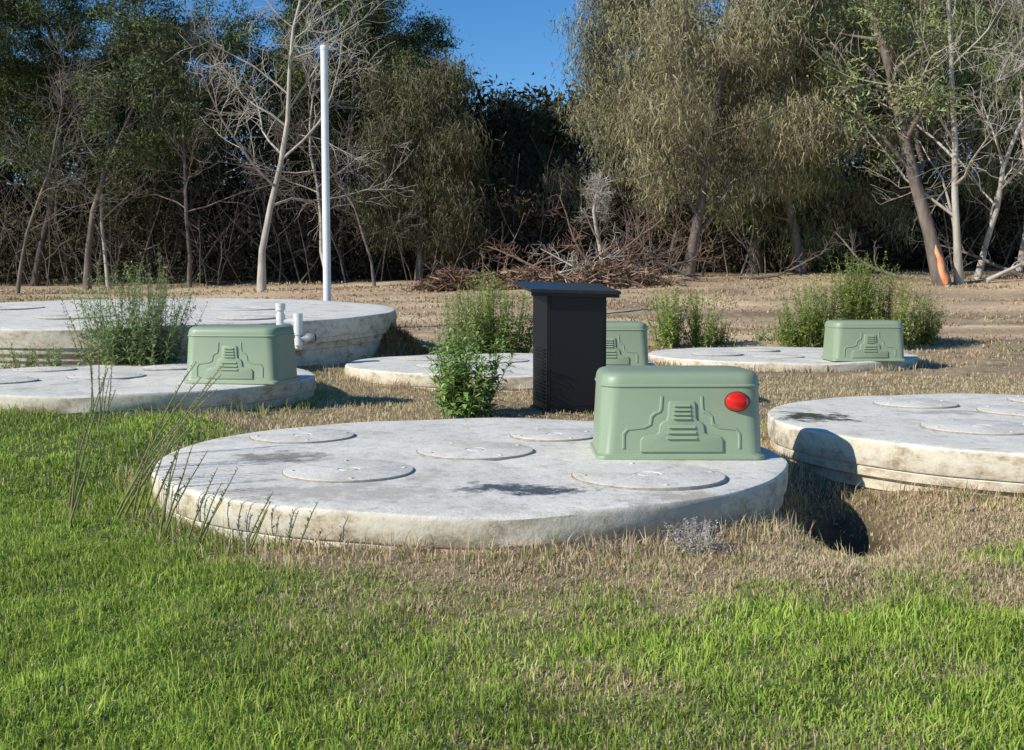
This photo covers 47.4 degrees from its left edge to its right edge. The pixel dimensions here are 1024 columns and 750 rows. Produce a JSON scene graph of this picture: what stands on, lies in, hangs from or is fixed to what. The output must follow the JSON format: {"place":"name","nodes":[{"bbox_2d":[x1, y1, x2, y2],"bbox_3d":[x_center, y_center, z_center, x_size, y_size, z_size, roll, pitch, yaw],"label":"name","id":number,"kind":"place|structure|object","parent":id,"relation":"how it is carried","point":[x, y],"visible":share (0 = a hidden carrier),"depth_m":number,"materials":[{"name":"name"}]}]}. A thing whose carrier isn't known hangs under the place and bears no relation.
{"place":"outdoors","nodes":[
{"label":"outdoors","id":0,"kind":"place"},
{"bbox_2d":[442,106,519,245],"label":"eucalyptus tree","id":1,"kind":"object","parent":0,"point":[482,143],"visible":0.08,"depth_m":44.27,"materials":[{"name":"green plant"}]},
{"bbox_2d":[0,370,1023,749],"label":"lawn grass","id":2,"kind":"structure","parent":0,"point":[870,628],"depth_m":3.98,"materials":[{"name":"green plant"}]},
{"bbox_2d":[0,178,1023,749],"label":"ground","id":3,"kind":"structure","parent":0,"point":[846,536],"depth_m":5.13,"materials":[{"name":"soil"}]},
{"bbox_2d":[0,341,39,368],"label":"leafy weed","id":4,"kind":"object","parent":3,"relation":"on","point":[14,359],"visible":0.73,"depth_m":12.32,"materials":[{"name":"green plant"}]},
{"bbox_2d":[0,0,74,179],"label":"eucalyptus tree","id":5,"kind":"object","parent":3,"relation":"on","point":[13,9],"visible":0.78,"depth_m":33.87,"materials":[{"name":"green plant"}]},
{"bbox_2d":[22,343,69,366],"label":"leafy weed","id":6,"kind":"object","parent":3,"relation":"on","point":[57,361],"visible":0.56,"depth_m":12.24,"materials":[{"name":"green plant"}]},
{"bbox_2d":[0,21,130,294],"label":"dead tree","id":7,"kind":"object","parent":3,"relation":"on","point":[19,277],"visible":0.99,"depth_m":30.88,"materials":[{"name":"grey wood"}]},
{"bbox_2d":[0,0,162,285],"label":"eucalyptus tree","id":8,"kind":"object","parent":3,"relation":"on","point":[32,73],"visible":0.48,"depth_m":34.97,"materials":[{"name":"green plant"}]},
{"bbox_2d":[0,0,163,278],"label":"eucalyptus tree","id":9,"kind":"object","parent":3,"relation":"on","point":[18,89],"visible":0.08,"depth_m":39.57,"materials":[{"name":"green plant"}]},
{"bbox_2d":[68,414,109,527],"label":"weed stalk","id":10,"kind":"object","parent":3,"relation":"on","point":[72,509],"visible":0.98,"depth_m":5.61,"materials":[{"name":"green plant"}]},
{"bbox_2d":[68,368,115,509],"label":"weed stalk","id":11,"kind":"object","parent":3,"relation":"on","point":[80,468],"visible":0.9,"depth_m":6.07,"materials":[{"name":"green plant"}]},
{"bbox_2d":[85,329,100,427],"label":"weed stalk","id":12,"kind":"object","parent":3,"relation":"on","point":[92,380],"visible":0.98,"depth_m":8.46,"materials":[{"name":"green plant"}]},
{"bbox_2d":[0,20,197,288],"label":"dead tree","id":13,"kind":"object","parent":3,"relation":"on","point":[106,268],"visible":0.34,"depth_m":34.01,"materials":[{"name":"grey plant"}]},
{"bbox_2d":[51,261,197,365],"bbox_3d":[-4.214,-0.623,12.765,1.439,1.262,1.486,-3,6,-37],"label":"leafy weed","id":14,"kind":"object","parent":3,"relation":"on","point":[111,351],"visible":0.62,"depth_m":12.62,"materials":[{"name":"green plant"}]},
{"bbox_2d":[0,0,262,289],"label":"eucalyptus tree","id":15,"kind":"object","parent":3,"relation":"on","point":[142,148],"visible":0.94,"depth_m":32.82,"materials":[{"name":"green plant"}]},
{"bbox_2d":[77,273,207,365],"bbox_3d":[-3.984,-0.553,12.719,1.451,1.116,1.434,0,5,0],"label":"leafy weed","id":16,"kind":"object","parent":3,"relation":"on","point":[152,350],"visible":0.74,"depth_m":12.60,"materials":[{"name":"green plant"}]},
{"bbox_2d":[65,9,240,280],"bbox_3d":[-11.794,-7.532,38.217,5.447,9.081,5.678,-4,6,-43],"label":"eucalyptus tree","id":17,"kind":"object","parent":3,"relation":"on","point":[94,27],"visible":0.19,"depth_m":38.26,"materials":[{"name":"green plant"}]},
{"bbox_2d":[114,406,191,519],"bbox_3d":[-1.824,0.455,5.904,0.411,0.601,0.214,2,5,20],"label":"weed stalk","id":18,"kind":"object","parent":3,"relation":"on","point":[134,488],"visible":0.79,"depth_m":5.89,"materials":[{"name":"green plant"}]},
{"bbox_2d":[0,363,315,415],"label":"concrete tank","id":19,"kind":"object","parent":3,"relation":"on","point":[68,388],"visible":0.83,"depth_m":9.86,"materials":[{"name":"grey concrete"}]},
{"bbox_2d":[183,325,299,383],"bbox_3d":[-2.401,-0.195,10.364,0.879,0.494,0.628,1,5,9],"label":"aerator housing","id":20,"kind":"object","parent":19,"relation":"on","point":[255,354],"visible":0.97,"depth_m":10.09,"materials":[{"name":"green plastic"}]},
{"bbox_2d":[114,245,201,363],"bbox_3d":[-3.865,-0.719,12.778,0.758,1.425,0.738,3,5,31],"label":"leafy weed","id":21,"kind":"object","parent":3,"relation":"on","point":[160,341],"visible":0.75,"depth_m":12.71,"materials":[{"name":"green plant"}]},
{"bbox_2d":[65,12,252,283],"bbox_3d":[-10.797,-7.250,36.876,5.759,8.855,5.624,0,5,0],"label":"eucalyptus tree","id":22,"kind":"object","parent":3,"relation":"on","point":[156,186],"visible":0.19,"depth_m":36.79,"materials":[{"name":"green plant"}]},
{"bbox_2d":[132,419,189,524],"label":"weed stalk","id":23,"kind":"object","parent":3,"relation":"on","point":[149,496],"visible":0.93,"depth_m":5.65,"materials":[{"name":"green plant"}]},
{"bbox_2d":[124,361,216,498],"bbox_3d":[-1.852,0.314,6.279,0.552,0.788,0.162,0,5,0],"label":"weed stalk","id":24,"kind":"object","parent":3,"relation":"on","point":[156,437],"visible":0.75,"depth_m":6.29,"materials":[{"name":"green plant"}]},
{"bbox_2d":[158,436,207,535],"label":"weed stalk","id":25,"kind":"object","parent":3,"relation":"on","point":[168,520],"visible":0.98,"depth_m":5.46,"materials":[{"name":"green plant"}]},
{"bbox_2d":[145,363,224,476],"bbox_3d":[-1.899,0.282,6.825,0.515,0.698,0.160,1,5,10],"label":"weed stalk","id":26,"kind":"object","parent":3,"relation":"on","point":[182,420],"visible":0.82,"depth_m":6.82,"materials":[{"name":"green plant"}]},
{"bbox_2d":[0,298,396,368],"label":"concrete tank","id":27,"kind":"object","parent":3,"relation":"on","point":[344,331],"visible":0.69,"depth_m":14.76,"materials":[{"name":"grey concrete"}]},
{"bbox_2d":[275,303,315,349],"bbox_3d":[-2.740,-0.572,13.558,1.089,0.542,0.340,4,6,37],"label":"vent pipe","id":28,"kind":"object","parent":27,"relation":"attached to","point":[296,321],"visible":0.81,"depth_m":13.31,"materials":[{"name":"white plastic"}]},
{"bbox_2d":[103,8,294,286],"bbox_3d":[-8.786,-6.270,32.821,5.368,7.711,3.700,3,6,34],"label":"eucalyptus tree","id":29,"kind":"object","parent":3,"relation":"on","point":[189,263],"visible":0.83,"depth_m":32.73,"materials":[{"name":"grey plant"}]},
{"bbox_2d":[187,467,237,545],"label":"weed stalk","id":30,"kind":"object","parent":3,"relation":"on","point":[206,528],"visible":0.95,"depth_m":5.28,"materials":[{"name":"green plant"}]},
{"bbox_2d":[189,0,310,274],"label":"eucalyptus tree","id":31,"kind":"object","parent":3,"relation":"on","point":[242,42],"visible":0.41,"depth_m":41.32,"materials":[{"name":"green plant"}]},
{"bbox_2d":[244,492,272,550],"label":"weed stalk","id":32,"kind":"object","parent":3,"relation":"on","point":[258,527],"visible":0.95,"depth_m":5.21,"materials":[{"name":"green plant"}]},
{"bbox_2d":[166,0,418,291],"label":"dead tree","id":33,"kind":"object","parent":3,"relation":"on","point":[261,279],"visible":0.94,"depth_m":29.72,"materials":[{"name":"grey wood"}]},
{"bbox_2d":[182,17,412,284],"bbox_3d":[-6.155,-6.710,34.345,6.694,8.180,5.712,0,5,0],"label":"dead tree","id":34,"kind":"object","parent":3,"relation":"on","point":[316,191],"visible":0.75,"depth_m":33.61,"materials":[{"name":"grey wood"}]},
{"bbox_2d":[286,502,322,554],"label":"weed stalk","id":35,"kind":"object","parent":3,"relation":"on","point":[306,527],"visible":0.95,"depth_m":5.04,"materials":[{"name":"green plant"}]},
{"bbox_2d":[243,25,367,271],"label":"eucalyptus tree","id":36,"kind":"object","parent":3,"relation":"on","point":[295,158],"visible":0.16,"depth_m":40.52,"materials":[{"name":"green plant"}]},
{"bbox_2d":[320,45,330,300],"bbox_3d":[-3.260,-3.263,20.402,0.320,4.934,0.320,0,5,0],"label":"white pole","id":37,"kind":"object","parent":3,"relation":"on","point":[325,180],"visible":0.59,"depth_m":20.33,"materials":[{"name":"metal"}]},
{"bbox_2d":[264,71,426,285],"bbox_3d":[-4.650,-5.336,31.941,4.657,5.978,4.284,0,5,0],"label":"dead tree","id":38,"kind":"object","parent":3,"relation":"on","point":[340,184],"visible":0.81,"depth_m":31.87,"materials":[{"name":"grey wood"}]},
{"bbox_2d":[259,0,447,278],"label":"eucalyptus tree","id":39,"kind":"object","parent":3,"relation":"on","point":[387,57],"visible":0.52,"depth_m":37.48,"materials":[{"name":"green plant"}]},
{"bbox_2d":[261,0,446,276],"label":"eucalyptus tree","id":40,"kind":"object","parent":3,"relation":"on","point":[325,2],"visible":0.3,"depth_m":39.11,"materials":[{"name":"green plant"}]},
{"bbox_2d":[338,1,473,263],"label":"eucalyptus tree","id":41,"kind":"object","parent":3,"relation":"on","point":[429,27],"visible":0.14,"depth_m":41.00,"materials":[{"name":"green plant"}]},
{"bbox_2d":[332,39,504,280],"bbox_3d":[-2.773,-6.370,35.139,5.221,7.487,5.739,0,5,0],"label":"casuarina tree","id":42,"kind":"object","parent":3,"relation":"on","point":[406,104],"visible":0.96,"depth_m":34.20,"materials":[{"name":"green plant"}]},
{"bbox_2d":[397,65,490,262],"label":"eucalyptus tree","id":43,"kind":"object","parent":3,"relation":"on","point":[469,86],"visible":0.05,"depth_m":44.31,"materials":[{"name":"green plant"}]},
{"bbox_2d":[401,267,497,292],"bbox_3d":[-1.592,-2.365,29.416,2.484,0.850,1.979,0,5,0],"label":"brush pile","id":44,"kind":"object","parent":3,"relation":"on","point":[449,279],"visible":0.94,"depth_m":29.01,"materials":[{"name":"brown plant"}]},
{"bbox_2d":[438,301,472,415],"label":"leafy weed","id":45,"kind":"object","parent":3,"relation":"on","point":[458,331],"visible":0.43,"depth_m":9.82,"materials":[{"name":"green plant"}]},
{"bbox_2d":[436,285,480,353],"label":"leafy weed","id":46,"kind":"object","parent":3,"relation":"on","point":[456,320],"visible":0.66,"depth_m":15.73,"materials":[{"name":"green plant"}]},
{"bbox_2d":[151,418,787,552],"bbox_3d":[-0.227,0.769,6.855,3.614,0.676,3.617,0,5,0],"label":"concrete tank","id":47,"kind":"object","parent":3,"relation":"on","point":[463,480],"visible":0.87,"depth_m":5.76,"materials":[{"name":"grey concrete"}]},
{"bbox_2d":[590,365,764,459],"bbox_3d":[0.950,0.204,6.797,0.953,0.494,0.644,0,5,0],"label":"aerator housing","id":48,"kind":"object","parent":47,"relation":"on","point":[676,412],"visible":1,"depth_m":6.52,"materials":[{"name":"green plastic"}]},
{"bbox_2d":[422,331,518,418],"bbox_3d":[-0.373,0.038,9.790,0.835,0.823,0.766,2,5,25],"label":"leafy weed","id":49,"kind":"object","parent":3,"relation":"on","point":[462,403],"visible":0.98,"depth_m":9.69,"materials":[{"name":"green plant"}]},
{"bbox_2d":[452,269,518,353],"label":"leafy weed","id":50,"kind":"object","parent":3,"relation":"on","point":[489,338],"visible":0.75,"depth_m":15.89,"materials":[{"name":"green plant"}]},
{"bbox_2d":[465,279,532,352],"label":"leafy weed","id":51,"kind":"object","parent":3,"relation":"on","point":[515,345],"visible":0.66,"depth_m":16.11,"materials":[{"name":"green plant"}]},
{"bbox_2d":[344,353,654,391],"bbox_3d":[-0.137,0.165,13.658,3.614,0.676,3.617,0,5,0],"label":"concrete tank","id":52,"kind":"object","parent":3,"relation":"on","point":[403,369],"visible":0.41,"depth_m":12.60,"materials":[{"name":"grey concrete"}]},
{"bbox_2d":[606,321,647,365],"bbox_3d":[1.050,-0.345,12.911,0.906,0.499,0.628,0,5,0],"label":"aerator housing","id":53,"kind":"object","parent":52,"relation":"on","point":[626,342],"visible":0.46,"depth_m":12.63,"materials":[{"name":"green plastic"}]},
{"bbox_2d":[478,238,542,271],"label":"fallen branch","id":54,"kind":"object","parent":3,"relation":"on","point":[517,257],"visible":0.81,"depth_m":31.44,"materials":[{"name":"wood"}]},
{"bbox_2d":[0,113,1023,287],"bbox_3d":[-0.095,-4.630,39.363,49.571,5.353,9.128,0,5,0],"label":"undergrowth","id":55,"kind":"object","parent":3,"relation":"on","point":[359,260],"visible":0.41,"depth_m":37.25,"materials":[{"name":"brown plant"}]},
{"bbox_2d":[0,0,1023,274],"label":"woodland","id":56,"kind":"object","parent":3,"relation":"on","point":[474,102],"visible":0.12,"depth_m":44.40,"materials":[{"name":"green plant"}]},
{"bbox_2d":[471,81,598,264],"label":"casuarina tree","id":57,"kind":"object","parent":3,"relation":"on","point":[531,170],"visible":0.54,"depth_m":43.58,"materials":[{"name":"green plant"}]},
{"bbox_2d":[471,262,621,289],"bbox_3d":[0.492,-2.468,29.871,4.916,0.893,2.402,0,5,0],"label":"brush pile","id":58,"kind":"object","parent":3,"relation":"on","point":[532,274],"visible":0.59,"depth_m":29.55,"materials":[{"name":"bark"},{"name":"dead wood"}]},
{"bbox_2d":[512,228,584,271],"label":"fallen branch","id":59,"kind":"object","parent":3,"relation":"on","point":[544,260],"visible":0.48,"depth_m":30.94,"materials":[{"name":"wood"}]},
{"bbox_2d":[513,281,620,413],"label":"control pillar","id":60,"kind":"structure","parent":3,"relation":"on","point":[569,340],"depth_m":9.98,"materials":[{"name":"black metal"}]},
{"bbox_2d":[551,296,603,406],"bbox_3d":[0.559,-0.209,9.981,0.470,0.960,0.008,-1,5,-14],"label":"door","id":61,"kind":"structure","parent":60,"relation":"in","point":[576,322],"depth_m":9.97,"materials":[{"name":"black metal"}]},
{"bbox_2d":[527,241,613,282],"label":"fallen branch","id":62,"kind":"object","parent":3,"relation":"on","point":[569,264],"visible":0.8,"depth_m":30.22,"materials":[{"name":"brown wood"}]},
{"bbox_2d":[546,174,606,279],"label":"fallen branch","id":63,"kind":"object","parent":3,"relation":"on","point":[583,252],"visible":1,"depth_m":29.71,"materials":[{"name":"brown wood"}]},
{"bbox_2d":[539,224,629,281],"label":"fallen branch","id":64,"kind":"object","parent":3,"relation":"on","point":[579,267],"visible":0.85,"depth_m":29.93,"materials":[{"name":"wood"}]},
{"bbox_2d":[570,168,617,263],"bbox_3d":[2.299,-4.051,31.580,1.209,3.224,1.244,4,6,38],"label":"dead tree","id":65,"kind":"object","parent":3,"relation":"on","point":[596,198],"visible":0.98,"depth_m":31.49,"materials":[{"name":"grey wood"}]},
{"bbox_2d":[570,186,640,286],"bbox_3d":[2.627,-3.695,30.978,2.040,2.757,1.734,3,6,33],"label":"fallen branch","id":66,"kind":"object","parent":3,"relation":"on","point":[594,233],"visible":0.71,"depth_m":30.84,"materials":[{"name":"brown wood"}]},
{"bbox_2d":[569,236,666,281],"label":"fallen branch","id":67,"kind":"object","parent":3,"relation":"on","point":[624,262],"visible":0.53,"depth_m":30.28,"materials":[{"name":"brown wood"}]},
{"bbox_2d":[544,259,700,288],"bbox_3d":[2.475,-2.514,30.022,5.136,0.994,2.255,0,5,0],"label":"brush pile","id":68,"kind":"object","parent":3,"relation":"on","point":[612,273],"visible":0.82,"depth_m":29.57,"materials":[{"name":"bark"},{"name":"dead wood"}]},
{"bbox_2d":[535,0,735,272],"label":"casuarina tree","id":69,"kind":"object","parent":3,"relation":"on","point":[594,122],"visible":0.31,"depth_m":37.44,"materials":[{"name":"green plant"}]},
{"bbox_2d":[605,190,674,264],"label":"fallen branch","id":70,"kind":"object","parent":3,"relation":"on","point":[633,241],"visible":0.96,"depth_m":29.96,"materials":[{"name":"grey wood"}]},
{"bbox_2d":[614,227,682,269],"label":"fallen branch","id":71,"kind":"object","parent":3,"relation":"on","point":[651,258],"visible":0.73,"depth_m":31.04,"materials":[{"name":"brown wood"}]},
{"bbox_2d":[597,214,700,279],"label":"fallen branch","id":72,"kind":"object","parent":3,"relation":"on","point":[694,276],"visible":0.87,"depth_m":30.90,"materials":[{"name":"wood"}]},
{"bbox_2d":[643,284,695,348],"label":"leafy weed","id":73,"kind":"object","parent":3,"relation":"on","point":[672,336],"visible":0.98,"depth_m":18.29,"materials":[{"name":"green plant"}]},
{"bbox_2d":[637,235,726,279],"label":"fallen branch","id":74,"kind":"object","parent":3,"relation":"on","point":[673,265],"visible":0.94,"depth_m":31.26,"materials":[{"name":"brown wood"}]},
{"bbox_2d":[661,516,732,556],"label":"dry weed","id":75,"kind":"object","parent":3,"relation":"on","point":[690,545],"visible":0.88,"depth_m":5.09,"materials":[{"name":"grey plant"}]},
{"bbox_2d":[675,289,721,347],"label":"leafy weed","id":76,"kind":"object","parent":3,"relation":"on","point":[696,339],"visible":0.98,"depth_m":18.43,"materials":[{"name":"green plant"}]},
{"bbox_2d":[699,315,742,344],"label":"leafy weed","id":77,"kind":"object","parent":3,"relation":"on","point":[721,336],"visible":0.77,"depth_m":18.75,"materials":[{"name":"green plant"}]},
{"bbox_2d":[583,0,888,277],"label":"casuarina tree","id":78,"kind":"object","parent":3,"relation":"on","point":[781,107],"visible":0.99,"depth_m":31.17,"materials":[{"name":"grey plant"}]},
{"bbox_2d":[648,346,918,372],"bbox_3d":[3.693,0.020,16.054,3.614,0.676,3.617,0,5,0],"label":"concrete tank","id":79,"kind":"object","parent":3,"relation":"on","point":[775,358],"visible":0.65,"depth_m":15.01,"materials":[{"name":"grey concrete"}]},
{"bbox_2d":[821,320,905,360],"bbox_3d":[4.440,-0.445,14.729,0.925,0.499,0.628,0,5,0],"label":"aerator housing","id":80,"kind":"object","parent":79,"relation":"on","point":[863,340],"visible":1,"depth_m":14.45,"materials":[{"name":"green plastic"}]},
{"bbox_2d":[608,0,964,272],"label":"casuarina tree","id":81,"kind":"object","parent":3,"relation":"on","point":[866,198],"visible":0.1,"depth_m":35.09,"materials":[{"name":"green plant"}]},
{"bbox_2d":[740,233,835,281],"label":"fallen branch","id":82,"kind":"object","parent":3,"relation":"on","point":[779,274],"visible":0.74,"depth_m":31.43,"materials":[{"name":"grey wood"}]},
{"bbox_2d":[767,302,819,346],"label":"leafy weed","id":83,"kind":"object","parent":3,"relation":"on","point":[791,341],"visible":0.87,"depth_m":18.18,"materials":[{"name":"green plant"}]},
{"bbox_2d":[678,0,914,274],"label":"casuarina tree","id":84,"kind":"object","parent":3,"relation":"on","point":[796,245],"visible":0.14,"depth_m":34.74,"materials":[{"name":"green plant"}]},
{"bbox_2d":[777,279,844,347],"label":"leafy weed","id":85,"kind":"object","parent":3,"relation":"on","point":[817,342],"visible":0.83,"depth_m":18.18,"materials":[{"name":"green plant"}]},
{"bbox_2d":[797,264,870,338],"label":"leafy weed","id":86,"kind":"object","parent":3,"relation":"on","point":[845,302],"visible":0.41,"depth_m":18.39,"materials":[{"name":"green plant"}]},
{"bbox_2d":[679,0,1000,268],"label":"casuarina tree","id":87,"kind":"object","parent":3,"relation":"on","point":[873,156],"visible":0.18,"depth_m":36.31,"materials":[{"name":"green plant"}]},
{"bbox_2d":[827,251,894,319],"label":"leafy weed","id":88,"kind":"object","parent":3,"relation":"on","point":[871,293],"visible":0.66,"depth_m":18.36,"materials":[{"name":"green plant"}]},
{"bbox_2d":[827,220,901,279],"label":"fallen branch","id":89,"kind":"object","parent":3,"relation":"on","point":[861,260],"visible":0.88,"depth_m":31.16,"materials":[{"name":"grey wood"}]},
{"bbox_2d":[838,260,906,319],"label":"leafy weed","id":90,"kind":"object","parent":3,"relation":"on","point":[883,285],"visible":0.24,"depth_m":18.53,"materials":[{"name":"green plant"}]},
{"bbox_2d":[742,0,1021,285],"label":"eucalyptus tree","id":91,"kind":"object","parent":3,"relation":"on","point":[939,271],"visible":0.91,"depth_m":29.08,"materials":[{"name":"green plant"}]},
{"bbox_2d":[854,271,932,349],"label":"leafy weed","id":92,"kind":"object","parent":3,"relation":"on","point":[904,321],"visible":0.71,"depth_m":18.15,"materials":[{"name":"green plant"}]},
{"bbox_2d":[767,393,1023,499],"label":"concrete tank","id":93,"kind":"object","parent":3,"relation":"on","point":[948,440],"visible":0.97,"depth_m":7.16,"materials":[{"name":"grey concrete"}]},
{"bbox_2d":[801,0,1023,283],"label":"dead tree","id":94,"kind":"object","parent":3,"relation":"on","point":[958,273],"visible":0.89,"depth_m":28.59,"materials":[{"name":"grey wood"}]},
{"bbox_2d":[903,296,948,344],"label":"leafy weed","id":95,"kind":"object","parent":3,"relation":"on","point":[927,335],"visible":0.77,"depth_m":18.69,"materials":[{"name":"green plant"}]},
{"bbox_2d":[834,0,1023,264],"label":"casuarina tree","id":96,"kind":"object","parent":3,"relation":"on","point":[993,3],"visible":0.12,"depth_m":37.82,"materials":[{"name":"green plant"}]},
{"bbox_2d":[909,228,1022,276],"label":"fallen branch","id":97,"kind":"object","parent":3,"relation":"on","point":[1014,272],"visible":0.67,"depth_m":30.21,"materials":[{"name":"grey wood"}]},
{"bbox_2d":[913,0,1023,216],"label":"casuarina tree","id":98,"kind":"object","parent":3,"relation":"on","point":[983,177],"visible":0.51,"depth_m":34.21,"materials":[{"name":"green plant"}]},
{"bbox_2d":[920,0,1023,270],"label":"dead tree","id":99,"kind":"object","parent":3,"relation":"on","point":[1021,252],"visible":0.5,"depth_m":33.41,"materials":[{"name":"grey plant"}]},
{"bbox_2d":[923,0,1023,278],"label":"dead tree","id":100,"kind":"object","parent":3,"relation":"on","point":[992,222],"visible":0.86,"depth_m":30.55,"materials":[{"name":"grey wood"}]},
{"bbox_2d":[932,0,1023,155],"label":"casuarina tree","id":101,"kind":"object","parent":3,"relation":"on","point":[993,84],"visible":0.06,"depth_m":36.09,"materials":[{"name":"green plant"}]},
{"bbox_2d":[985,257,1023,282],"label":"fallen branch","id":102,"kind":"object","parent":3,"relation":"on","point":[994,276],"visible":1,"depth_m":29.32,"materials":[{"name":"white wood"}]},
{"bbox_2d":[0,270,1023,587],"bbox_3d":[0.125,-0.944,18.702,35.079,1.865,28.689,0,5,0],"label":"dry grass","id":103,"kind":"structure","parent":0,"point":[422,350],"depth_m":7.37,"materials":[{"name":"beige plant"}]},
{"bbox_2d":[2,0,1021,184],"label":"sky","id":104,"kind":"structure","parent":0,"point":[508,36],"materials":[{"name":"blue"}]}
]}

